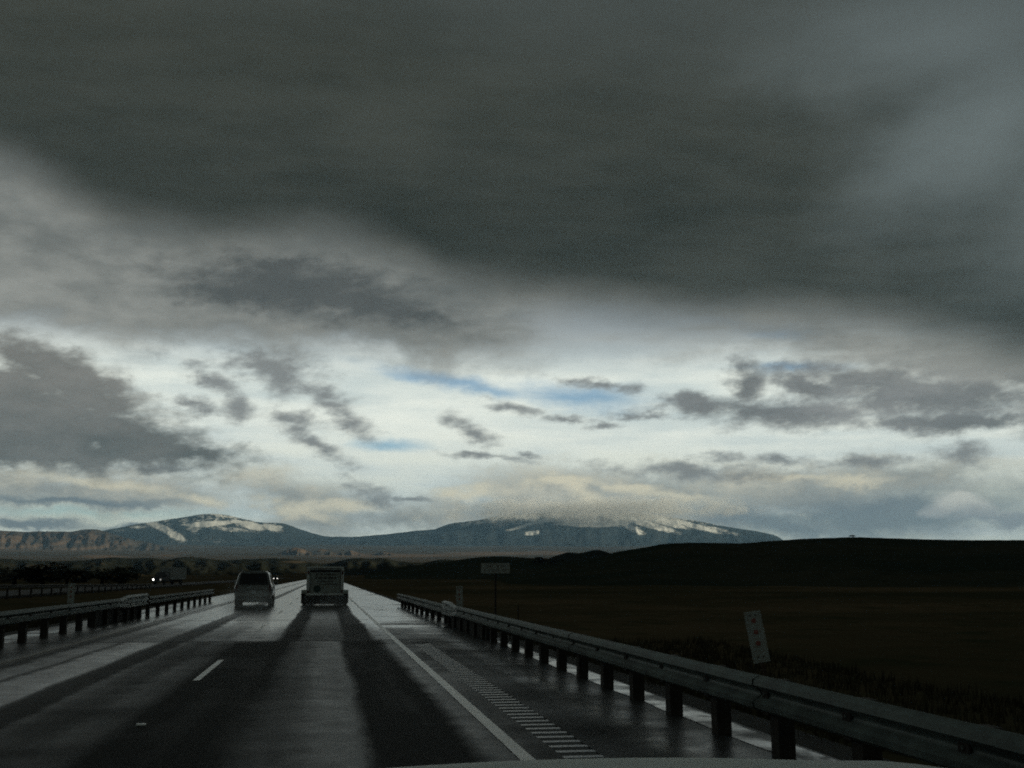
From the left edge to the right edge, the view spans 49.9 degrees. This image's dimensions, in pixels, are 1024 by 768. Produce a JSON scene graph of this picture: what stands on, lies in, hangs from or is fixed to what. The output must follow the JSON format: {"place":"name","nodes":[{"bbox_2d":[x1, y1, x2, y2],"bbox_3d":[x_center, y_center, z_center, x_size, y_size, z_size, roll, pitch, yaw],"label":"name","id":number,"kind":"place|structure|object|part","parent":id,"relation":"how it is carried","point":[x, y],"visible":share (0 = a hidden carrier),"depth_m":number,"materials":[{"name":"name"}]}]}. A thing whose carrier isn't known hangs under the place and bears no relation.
{"place":"outdoors","nodes":[
{"label":"outdoors","id":0,"kind":"place"},
{"bbox_2d":[0,529,183,550],"bbox_3d":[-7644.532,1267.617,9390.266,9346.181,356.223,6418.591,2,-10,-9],"label":"mesa","id":1,"kind":"structure","parent":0,"point":[90,539],"depth_m":11222.70,"materials":[{"name":"stone"}]},
{"bbox_2d":[0,578,288,598],"bbox_3d":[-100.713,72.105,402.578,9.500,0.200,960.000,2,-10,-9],"label":"road","id":2,"kind":"structure","parent":0,"point":[24,593],"depth_m":138.82,"materials":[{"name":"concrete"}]},
{"bbox_2d":[152,568,186,584],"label":"box truck","id":3,"kind":"object","parent":2,"relation":"on","point":[170,575],"visible":0.98,"depth_m":219.84,"materials":[{"name":"paint"}]},
{"bbox_2d":[5,580,300,635],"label":"verge","id":4,"kind":"structure","parent":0,"point":[30,629],"depth_m":37.88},
{"bbox_2d":[0,557,452,575],"bbox_3d":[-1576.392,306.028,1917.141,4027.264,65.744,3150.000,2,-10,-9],"label":"hill","id":5,"kind":"structure","parent":0,"point":[274,566],"depth_m":1960.45,"materials":[{"name":"plant"}]},
{"bbox_2d":[0,579,564,767],"bbox_3d":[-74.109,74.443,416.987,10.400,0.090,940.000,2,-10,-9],"label":"road","id":6,"kind":"structure","parent":0,"point":[351,688],"depth_m":14.33,"materials":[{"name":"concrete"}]},
{"bbox_2d":[4,627,70,642],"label":"water","id":7,"kind":"structure","parent":6,"relation":"on","point":[13,638],"depth_m":29.17,"materials":[{"name":"grey liquid"}]},
{"bbox_2d":[0,593,148,647],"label":"guardrail","id":8,"kind":"object","parent":6,"relation":"on","point":[23,618],"visible":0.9,"depth_m":30.11,"materials":[{"name":"metal"}]},
{"bbox_2d":[87,606,137,626],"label":"concrete curb","id":9,"kind":"structure","parent":6,"relation":"on","point":[100,617],"depth_m":37.17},
{"bbox_2d":[0,581,304,663],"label":"edge line","id":10,"kind":"object","parent":6,"relation":"on","point":[99,636],"visible":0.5,"depth_m":27.33,"materials":[{"name":"white paint"}]},
{"bbox_2d":[142,604,186,613],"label":"water","id":11,"kind":"structure","parent":6,"relation":"on","point":[170,607],"depth_m":51.80,"materials":[{"name":"grey liquid"}]},
{"bbox_2d":[145,589,213,614],"bbox_3d":[-16.711,11.230,56.419,0.302,1.106,26.040,2,-10,-9],"label":"guardrail","id":12,"kind":"object","parent":6,"relation":"on","point":[166,599],"visible":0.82,"depth_m":52.50,"materials":[{"name":"metal"}]},
{"bbox_2d":[194,660,222,679],"bbox_3d":[-5.126,4.838,18.663,0.100,0.001,4.200,2,-10,-9],"label":"lane marking","id":13,"kind":"object","parent":6,"relation":"on","point":[206,671],"visible":1,"depth_m":18.36,"materials":[{"name":"paint"}]},
{"bbox_2d":[83,639,408,642],"bbox_3d":[-7.150,6.220,26.572,9.300,0.001,0.161,2,-10,-9],"label":"road joint","id":14,"kind":"object","parent":6,"relation":"on","point":[218,641],"visible":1,"depth_m":26.51,"materials":[{"name":"black asphalt"}]},
{"bbox_2d":[234,570,277,605],"bbox_3d":[-14.006,11.118,60.068,2.280,1.880,5.040,2,-10,-10],"label":"suv","id":15,"kind":"object","parent":6,"relation":"on","point":[254,586],"visible":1,"depth_m":57.88,"materials":[{"name":"silver metal"}]},
{"bbox_3d":[-13.619,10.272,57.989,1.520,0.568,0.254,2,-10,-10],"label":"rear window","id":16,"kind":"part","parent":15,"relation":"part of","materials":[{"name":"black glass"}]},
{"bbox_2d":[301,566,347,604],"bbox_3d":[-10.461,11.276,61.540,2.540,2.075,5.182,2,-10,-9],"label":"cargo trailer","id":17,"kind":"object","parent":6,"relation":"on","point":[324,584],"visible":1,"depth_m":59.19,"materials":[{"name":"black metal"}]},
{"bbox_3d":[-10.057,10.622,59.201,1.640,1.240,0.032,2,-10,-9],"label":"door","id":18,"kind":"part","parent":17,"relation":"part of","materials":[{"name":"grey metal"}]},
{"bbox_2d":[348,596,534,759],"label":"edge line","id":19,"kind":"object","parent":6,"relation":"on","point":[514,747],"visible":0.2,"depth_m":13.30,"materials":[{"name":"paint"}]},
{"bbox_2d":[414,643,604,758],"bbox_3d":[-0.395,4.360,15.640,0.360,0.090,21.600,2,-10,-9],"label":"rumble strip","id":20,"kind":"object","parent":6,"relation":"on","point":[564,744],"visible":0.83,"depth_m":12.78,"materials":[{"name":"asphalt"}]},
{"bbox_2d":[395,758,940,767],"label":"camera car","id":21,"kind":"object","parent":6,"relation":"on","point":[664,763],"visible":1,"depth_m":1.78,"materials":[{"name":"paint"}]},
{"bbox_2d":[0,545,648,563],"bbox_3d":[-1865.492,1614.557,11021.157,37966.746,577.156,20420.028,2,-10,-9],"label":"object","id":22,"kind":"structure","parent":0,"point":[418,553],"depth_m":9950.13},
{"bbox_2d":[274,547,396,555],"bbox_3d":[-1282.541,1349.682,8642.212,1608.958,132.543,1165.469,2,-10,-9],"label":"butte","id":23,"kind":"object","parent":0,"point":[295,551],"visible":0.2,"depth_m":8676.67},
{"bbox_2d":[344,589,427,642],"bbox_3d":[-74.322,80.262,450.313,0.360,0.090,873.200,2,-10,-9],"label":"shoulder","id":24,"kind":"object","parent":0,"point":[408,634],"visible":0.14,"depth_m":35.53},
{"bbox_2d":[103,510,781,545],"bbox_3d":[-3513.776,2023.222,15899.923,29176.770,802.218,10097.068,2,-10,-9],"label":"mountain","id":25,"kind":"structure","parent":0,"point":[593,528],"depth_m":17702.51,"materials":[{"name":"stone"}]},
{"bbox_2d":[365,556,579,579],"bbox_3d":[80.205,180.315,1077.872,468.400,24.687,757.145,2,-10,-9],"label":"hill","id":26,"kind":"structure","parent":0,"point":[469,568],"depth_m":981.06,"materials":[{"name":"black plant"}]},
{"bbox_2d":[531,557,548,563],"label":"juniper tree","id":27,"kind":"object","parent":26,"relation":"on","point":[540,560],"visible":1,"depth_m":1034.57,"materials":[{"name":"green plant"}]},
{"bbox_2d":[0,572,1023,767],"bbox_3d":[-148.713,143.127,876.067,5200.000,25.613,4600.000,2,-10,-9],"label":"ground","id":28,"kind":"structure","parent":0,"point":[960,637],"depth_m":63.29,"materials":[{"name":"plant"}]},
{"bbox_2d":[0,569,63,584],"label":"juniper tree","id":29,"kind":"object","parent":28,"relation":"on","point":[11,575],"visible":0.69,"depth_m":234.67,"materials":[{"name":"green plant"}]},
{"bbox_2d":[4,562,88,583],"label":"juniper tree","id":30,"kind":"object","parent":28,"relation":"on","point":[33,570],"visible":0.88,"depth_m":233.71,"materials":[{"name":"green plant"}]},
{"bbox_2d":[45,567,83,583],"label":"juniper tree","id":31,"kind":"object","parent":28,"relation":"on","point":[67,580],"visible":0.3,"depth_m":243.54,"materials":[{"name":"green plant"}]},
{"bbox_2d":[67,584,74,603],"bbox_3d":[-20.465,10.242,50.944,0.300,1.953,0.061,2,-10,-9],"label":"object marker","id":32,"kind":"object","parent":28,"relation":"on","point":[71,593],"visible":0.95,"depth_m":51.01,"materials":[{"name":"metal"}]},
{"bbox_2d":[0,584,151,599],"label":"guardrail","id":33,"kind":"object","parent":28,"relation":"on","point":[32,586],"visible":0.85,"depth_m":109.72,"materials":[{"name":"grey metal"}]},
{"bbox_2d":[65,569,141,583],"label":"juniper tree","id":34,"kind":"object","parent":28,"relation":"on","point":[85,579],"visible":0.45,"depth_m":239.51,"materials":[{"name":"green plant"}]},
{"bbox_2d":[81,566,140,583],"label":"juniper tree","id":35,"kind":"object","parent":28,"relation":"on","point":[120,574],"visible":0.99,"depth_m":236.04,"materials":[{"name":"green plant"}]},
{"bbox_2d":[456,586,462,606],"bbox_3d":[-2.348,9.947,49.343,0.300,1.723,0.061,0,-10,-10],"label":"object marker","id":36,"kind":"object","parent":28,"relation":"on","point":[459,596],"visible":0.94,"depth_m":49.39,"materials":[{"name":"metal"}]},
{"bbox_2d":[481,563,509,613],"bbox_3d":[-0.906,11.501,59.648,1.580,3.518,0.118,1,-10,-6],"label":"road sign","id":37,"kind":"object","parent":28,"relation":"on","point":[495,568],"visible":0.95,"depth_m":59.83,"materials":[{"name":"grey metal"}]},
{"bbox_2d":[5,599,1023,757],"bbox_3d":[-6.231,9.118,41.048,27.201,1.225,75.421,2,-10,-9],"label":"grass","id":38,"kind":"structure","parent":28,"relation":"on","point":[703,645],"depth_m":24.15,"materials":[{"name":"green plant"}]},
{"bbox_2d":[744,610,769,675],"bbox_3d":[4.488,5.073,19.649,0.300,2.008,0.061,-11,-11,5],"label":"object marker","id":39,"kind":"object","parent":28,"relation":"on","point":[757,638],"visible":0.98,"depth_m":19.73,"materials":[{"name":"metal"}]},
{"bbox_2d":[0,0,1023,539],"label":"sky","id":40,"kind":"structure","parent":0,"point":[331,268],"materials":[{"name":"grey"}]},
{"bbox_2d":[549,550,610,560],"bbox_3d":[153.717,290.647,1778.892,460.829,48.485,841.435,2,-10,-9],"label":"hill","id":41,"kind":"structure","parent":0,"point":[583,556],"depth_m":1811.59,"materials":[{"name":"plant"}]},
{"bbox_2d":[344,583,841,760],"bbox_3d":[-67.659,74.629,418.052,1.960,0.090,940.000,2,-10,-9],"label":"shoulder","id":42,"kind":"object","parent":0,"point":[604,722],"depth_m":13.45},
{"bbox_2d":[397,593,447,622],"bbox_3d":[-4.111,9.755,47.651,0.305,0.996,23.740,2,-10,-9],"label":"guardrail","id":43,"kind":"object","parent":42,"relation":"on","point":[411,602],"visible":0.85,"depth_m":43.81,"materials":[{"name":"metal"}]},
{"bbox_2d":[450,617,489,639],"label":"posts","id":44,"kind":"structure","parent":42,"relation":"on","point":[478,631],"depth_m":29.80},
{"bbox_2d":[478,650,510,650],"bbox_3d":[-0.615,5.641,23.260,1.520,0.001,0.164,2,-10,-9],"label":"road joint","id":45,"kind":"object","parent":42,"relation":"on","point":[495,650],"visible":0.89,"depth_m":23.31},
{"bbox_2d":[498,641,836,760],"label":"water","id":46,"kind":"structure","parent":42,"relation":"on","point":[748,736],"depth_m":12.18,"materials":[{"name":"grey liquid"}]},
{"bbox_2d":[442,601,1023,767],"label":"guardrail","id":47,"kind":"object","parent":42,"relation":"on","point":[870,729],"visible":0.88,"depth_m":9.51,"materials":[{"name":"metal"}]},
{"bbox_2d":[344,582,894,761],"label":"verge","id":48,"kind":"structure","parent":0,"point":[833,749],"depth_m":12.49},
{"bbox_2d":[492,537,1023,586],"bbox_3d":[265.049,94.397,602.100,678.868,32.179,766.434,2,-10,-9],"label":"hill","id":49,"kind":"structure","parent":0,"point":[856,562],"depth_m":420.81,"materials":[{"name":"black plant"}]}
]}

